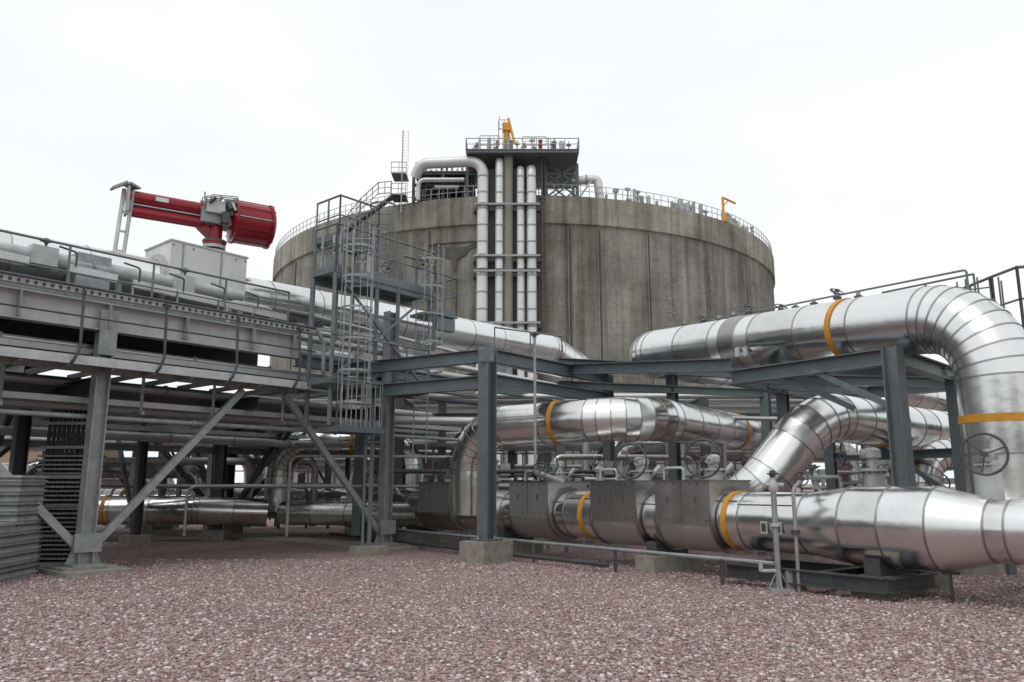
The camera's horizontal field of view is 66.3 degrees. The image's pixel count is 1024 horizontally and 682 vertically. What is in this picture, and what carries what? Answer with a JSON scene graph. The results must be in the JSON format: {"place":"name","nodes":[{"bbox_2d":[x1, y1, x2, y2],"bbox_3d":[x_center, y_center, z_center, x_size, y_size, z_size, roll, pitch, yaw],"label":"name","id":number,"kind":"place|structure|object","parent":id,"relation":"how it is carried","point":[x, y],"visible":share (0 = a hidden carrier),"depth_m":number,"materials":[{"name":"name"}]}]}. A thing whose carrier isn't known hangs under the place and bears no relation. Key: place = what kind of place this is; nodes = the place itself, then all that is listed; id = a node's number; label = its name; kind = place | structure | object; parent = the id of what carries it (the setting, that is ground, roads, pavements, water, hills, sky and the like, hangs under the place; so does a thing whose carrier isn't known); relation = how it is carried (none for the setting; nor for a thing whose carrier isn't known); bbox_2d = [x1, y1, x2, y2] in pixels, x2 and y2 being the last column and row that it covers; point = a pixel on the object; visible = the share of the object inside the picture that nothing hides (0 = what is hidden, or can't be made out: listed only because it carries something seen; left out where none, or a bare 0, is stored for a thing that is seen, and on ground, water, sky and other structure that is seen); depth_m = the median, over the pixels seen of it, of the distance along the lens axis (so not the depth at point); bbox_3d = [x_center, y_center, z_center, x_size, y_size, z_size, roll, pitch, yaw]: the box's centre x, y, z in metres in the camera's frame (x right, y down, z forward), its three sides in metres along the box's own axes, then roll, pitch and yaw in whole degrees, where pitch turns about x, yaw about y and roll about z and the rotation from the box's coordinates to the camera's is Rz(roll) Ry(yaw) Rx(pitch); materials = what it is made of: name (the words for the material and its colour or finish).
{"place":"outdoors","nodes":[
{"label":"outdoors","id":0,"kind":"place"},
{"bbox_2d":[0,451,118,462],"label":"pipe","id":1,"kind":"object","parent":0,"point":[32,455],"depth_m":70.32,"materials":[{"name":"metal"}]},
{"bbox_2d":[0,487,1023,681],"bbox_3d":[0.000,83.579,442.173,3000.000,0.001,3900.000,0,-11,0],"label":"gravel ground","id":2,"kind":"structure","parent":0,"point":[167,547],"depth_m":10.88,"materials":[{"name":"gravel"}]},
{"bbox_2d":[0,475,49,582],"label":"louvred cable cabinet","id":3,"kind":"object","parent":2,"relation":"on","point":[21,496],"visible":0.99,"depth_m":13.72,"materials":[{"name":"metal"}]},
{"bbox_2d":[0,229,553,577],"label":"pipe rack","id":4,"kind":"object","parent":2,"relation":"on","point":[106,328],"visible":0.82,"depth_m":16.80,"materials":[{"name":"grey metal"}]},
{"bbox_2d":[35,410,86,560],"bbox_3d":[-9.842,2.866,16.942,1.037,3.539,2.446,10,-14,-42],"label":"cable riser","id":5,"kind":"object","parent":4,"relation":"on","point":[62,469],"visible":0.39,"depth_m":16.28,"materials":[{"name":"metal"}]},
{"bbox_2d":[0,337,461,438],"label":"cable trays","id":6,"kind":"object","parent":4,"relation":"attached to","point":[38,401],"visible":0.47,"depth_m":17.84,"materials":[{"name":"metal"}]},
{"bbox_2d":[0,238,560,455],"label":"rack pipes","id":7,"kind":"object","parent":4,"relation":"on","point":[42,255],"visible":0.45,"depth_m":18.63,"materials":[{"name":"metal"}]},
{"bbox_2d":[629,269,1023,499],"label":"elevated pipeline","id":8,"kind":"object","parent":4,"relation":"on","point":[974,340],"visible":0.84,"depth_m":13.23,"materials":[{"name":"silver metal"}]},
{"bbox_2d":[839,442,887,485],"bbox_3d":[6.395,2.264,14.257,0.786,0.845,0.471,-2,-11,11],"label":"gate valve operator","id":9,"kind":"object","parent":8,"relation":"attached to","point":[873,473],"visible":0.97,"depth_m":14.14,"materials":[{"name":"metal"}]},
{"bbox_2d":[960,432,1009,498],"bbox_3d":[7.117,1.980,11.739,0.634,1.184,0.798,-7,-12,32],"label":"gate valve operator","id":10,"kind":"object","parent":8,"relation":"attached to","point":[987,483],"visible":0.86,"depth_m":11.60,"materials":[{"name":"metal"}]},
{"bbox_2d":[0,230,588,535],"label":"pipeline","id":11,"kind":"object","parent":2,"relation":"on","point":[468,334],"visible":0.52,"depth_m":22.60,"materials":[{"name":"silver metal"}]},
{"bbox_2d":[110,180,276,311],"bbox_3d":[-8.052,-2.059,19.890,4.043,3.702,1.586,10,-14,-43],"label":"valve actuator","id":12,"kind":"object","parent":11,"relation":"attached to","point":[236,220],"visible":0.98,"depth_m":19.90,"materials":[{"name":"red paint"}]},
{"bbox_2d":[304,194,457,555],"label":"access stair tower","id":13,"kind":"structure","parent":2,"relation":"on","point":[372,282],"depth_m":19.50,"materials":[{"name":"metal"}]},
{"bbox_2d":[2,392,952,536],"bbox_3d":[-3.022,3.909,25.781,42.043,4.309,17.242,0,-11,0],"label":"process pipework","id":14,"kind":"object","parent":2,"relation":"on","point":[207,510],"visible":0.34,"depth_m":23.61,"materials":[{"name":"silver metal"}]},
{"bbox_2d":[0,393,954,540],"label":"background pipe rack","id":15,"kind":"object","parent":2,"relation":"on","point":[745,406],"visible":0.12,"depth_m":25.61,"materials":[{"name":"metal"}]},
{"bbox_2d":[496,459,513,536],"bbox_3d":[-0.401,4.695,23.098,0.900,2.386,0.326,0,-11,0],"label":"field valve","id":16,"kind":"object","parent":2,"relation":"on","point":[504,466],"visible":0.38,"depth_m":23.17,"materials":[{"name":"metal"}]},
{"bbox_2d":[270,184,774,488],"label":"storage tank","id":17,"kind":"object","parent":2,"relation":"on","point":[622,275],"visible":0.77,"depth_m":73.11,"materials":[{"name":"concrete"}]},
{"bbox_2d":[342,130,475,232],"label":"tank top equipment module","id":18,"kind":"object","parent":17,"relation":"on","point":[436,179],"visible":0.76,"depth_m":74.07,"materials":[{"name":"grey metal"}]},
{"bbox_2d":[410,139,546,479],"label":"tank riser pipes","id":19,"kind":"object","parent":17,"relation":"attached to","point":[502,257],"visible":0.68,"depth_m":70.34,"materials":[{"name":"silver metal"}]},
{"bbox_2d":[465,135,578,196],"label":"tank top platform","id":20,"kind":"structure","parent":17,"relation":"on","point":[560,165],"depth_m":73.10,"materials":[{"name":"grey metal"}]},
{"bbox_2d":[498,116,515,148],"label":"platform crane","id":21,"kind":"object","parent":20,"relation":"on","point":[506,129],"visible":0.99,"depth_m":72.34,"materials":[{"name":"yellow paint"}]},
{"bbox_2d":[571,174,603,197],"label":"tank top vent pipe","id":22,"kind":"object","parent":17,"relation":"on","point":[586,179],"visible":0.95,"depth_m":73.60,"materials":[{"name":"silver metal"}]},
{"bbox_2d":[721,197,735,221],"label":"davit crane","id":23,"kind":"object","parent":17,"relation":"on","point":[724,217],"visible":1,"depth_m":79.72,"materials":[{"name":"orange paint"}]},
{"bbox_2d":[531,465,541,480],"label":"field valve","id":24,"kind":"object","parent":2,"relation":"on","point":[534,476],"visible":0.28,"depth_m":25.27,"materials":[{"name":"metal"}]},
{"bbox_2d":[546,473,549,548],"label":"field valve","id":25,"kind":"object","parent":2,"relation":"on","point":[547,540],"visible":0.02,"depth_m":20.33,"materials":[{"name":"metal"}]},
{"bbox_2d":[329,526,774,584],"bbox_3d":[-0.821,4.795,18.342,0.287,0.455,16.000,8,-13,-36],"label":"guide pipe","id":26,"kind":"object","parent":2,"relation":"on","point":[533,556],"visible":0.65,"depth_m":15.60,"materials":[{"name":"metal"}]},
{"bbox_2d":[96,480,1023,600],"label":"level pipeline","id":27,"kind":"object","parent":2,"relation":"on","point":[890,542],"visible":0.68,"depth_m":13.12,"materials":[{"name":"silver metal"}]},
{"bbox_2d":[435,457,451,481],"bbox_3d":[-1.799,3.541,21.431,1.441,0.718,0.855,-7,-13,33],"label":"gate valve operator","id":28,"kind":"object","parent":27,"relation":"on","point":[446,475],"visible":0.32,"depth_m":21.07,"materials":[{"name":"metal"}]},
{"bbox_2d":[530,332,563,483],"bbox_3d":[0.807,1.441,17.110,0.842,3.298,0.366,6,-12,-28],"label":"vent pole","id":29,"kind":"object","parent":27,"relation":"on","point":[538,473],"visible":1,"depth_m":16.95,"materials":[{"name":"metal"}]},
{"bbox_2d":[584,456,615,480],"bbox_3d":[2.352,4.205,20.431,0.900,2.378,0.326,0,-11,0],"label":"field valve","id":30,"kind":"object","parent":27,"relation":"on","point":[607,464],"visible":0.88,"depth_m":20.50,"materials":[{"name":"metal"}]},
{"bbox_2d":[450,397,776,515],"bbox_3d":[4.163,3.096,20.394,10.893,2.745,4.578,5,-12,-26],"label":"crossover pipeline","id":31,"kind":"object","parent":27,"relation":"on","point":[612,419],"visible":0.78,"depth_m":18.46,"materials":[{"name":"silver metal"}]},
{"bbox_2d":[725,393,949,491],"bbox_3d":[8.480,2.954,18.054,11.094,3.064,3.431,4,-11,-22],"label":"inclined pipeline","id":32,"kind":"object","parent":27,"relation":"on","point":[803,434],"visible":0.51,"depth_m":15.62,"materials":[{"name":"silver metal"}]},
{"bbox_2d":[565,475,573,551],"bbox_3d":[1.411,4.275,19.566,0.900,1.924,0.303,0,-11,0],"label":"field valve","id":33,"kind":"object","parent":2,"relation":"on","point":[566,549],"visible":0.11,"depth_m":19.38,"materials":[{"name":"metal"}]},
{"bbox_2d":[578,473,588,544],"bbox_3d":[2.021,4.617,21.497,0.900,1.955,0.326,0,-11,0],"label":"field valve","id":34,"kind":"object","parent":2,"relation":"on","point":[583,475],"visible":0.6,"depth_m":21.54,"materials":[{"name":"metal"}]},
{"bbox_2d":[613,458,631,556],"bbox_3d":[2.620,3.847,18.164,0.907,2.256,0.308,-2,-11,10],"label":"field valve","id":35,"kind":"object","parent":2,"relation":"on","point":[622,478],"visible":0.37,"depth_m":18.20,"materials":[{"name":"metal"}]},
{"bbox_2d":[332,327,1019,590],"bbox_3d":[2.699,2.103,17.561,14.702,5.475,9.900,0,-11,0],"label":"pipe support frame","id":36,"kind":"object","parent":2,"relation":"on","point":[895,376],"visible":0.7,"depth_m":17.18,"materials":[{"name":"grey metal"}]},
{"bbox_2d":[682,459,703,479],"bbox_3d":[5.358,4.679,23.052,0.900,2.399,0.310,0,-11,0],"label":"field valve","id":37,"kind":"object","parent":2,"relation":"on","point":[688,477],"visible":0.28,"depth_m":23.12,"materials":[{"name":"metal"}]},
{"bbox_2d":[743,454,756,556],"bbox_3d":[5.676,3.827,18.336,0.900,2.356,0.326,0,-11,0],"label":"field valve","id":38,"kind":"object","parent":2,"relation":"on","point":[754,552],"visible":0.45,"depth_m":18.39,"materials":[{"name":"metal"}]},
{"bbox_2d":[758,470,793,591],"bbox_3d":[4.098,2.978,12.364,0.465,1.850,0.340,0,-11,0],"label":"hydrant post","id":39,"kind":"object","parent":2,"relation":"on","point":[772,485],"visible":0.99,"depth_m":12.30,"materials":[{"name":"metal"}]},
{"bbox_2d":[782,465,838,591],"bbox_3d":[4.781,2.990,12.702,1.298,1.950,0.479,8,-13,-36],"label":"drain pipe post","id":40,"kind":"object","parent":2,"relation":"on","point":[788,576],"visible":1,"depth_m":12.23,"materials":[{"name":"metal"}]},
{"bbox_2d":[800,464,825,491],"bbox_3d":[8.112,4.362,20.707,0.900,2.170,0.326,0,-11,0],"label":"field valve","id":41,"kind":"object","parent":2,"relation":"on","point":[815,486],"visible":0.52,"depth_m":20.75,"materials":[{"name":"metal"}]},
{"bbox_2d":[885,465,892,485],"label":"field valve","id":42,"kind":"object","parent":2,"relation":"on","point":[888,476],"visible":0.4,"depth_m":19.48,"materials":[{"name":"metal"}]},
{"bbox_2d":[941,572,959,602],"bbox_3d":[6.150,3.444,10.956,0.240,0.420,0.040,0,-11,0],"label":"survey marker post","id":43,"kind":"object","parent":2,"relation":"on","point":[950,574],"visible":1,"depth_m":10.96,"materials":[{"name":"metal"}]},
{"bbox_2d":[881,265,1023,574],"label":"access platform","id":44,"kind":"structure","parent":2,"relation":"on","point":[1010,569],"depth_m":13.44,"materials":[{"name":"metal"}]},
{"bbox_2d":[0,0,1023,486],"label":"sky","id":45,"kind":"structure","parent":0,"point":[871,143],"materials":[{"name":"white"}]},
{"bbox_2d":[524,451,575,480],"bbox_3d":[0.676,2.940,18.187,1.441,0.718,0.855,-7,-13,33],"label":"gate valve operator","id":46,"kind":"object","parent":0,"point":[558,466],"visible":0.74,"depth_m":17.92,"materials":[{"name":"metal"}]},
{"bbox_2d":[599,443,660,480],"bbox_3d":[2.264,2.520,16.120,1.472,0.791,0.855,-7,-13,33],"label":"gate valve operator","id":47,"kind":"object","parent":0,"point":[641,472],"visible":0.98,"depth_m":15.83,"materials":[{"name":"metal"}]},
{"bbox_2d":[663,438,733,479],"bbox_3d":[3.351,2.256,14.694,1.472,0.791,0.855,-7,-13,33],"label":"gate valve operator","id":48,"kind":"object","parent":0,"point":[713,470],"visible":0.96,"depth_m":14.40,"materials":[{"name":"metal"}]}
]}

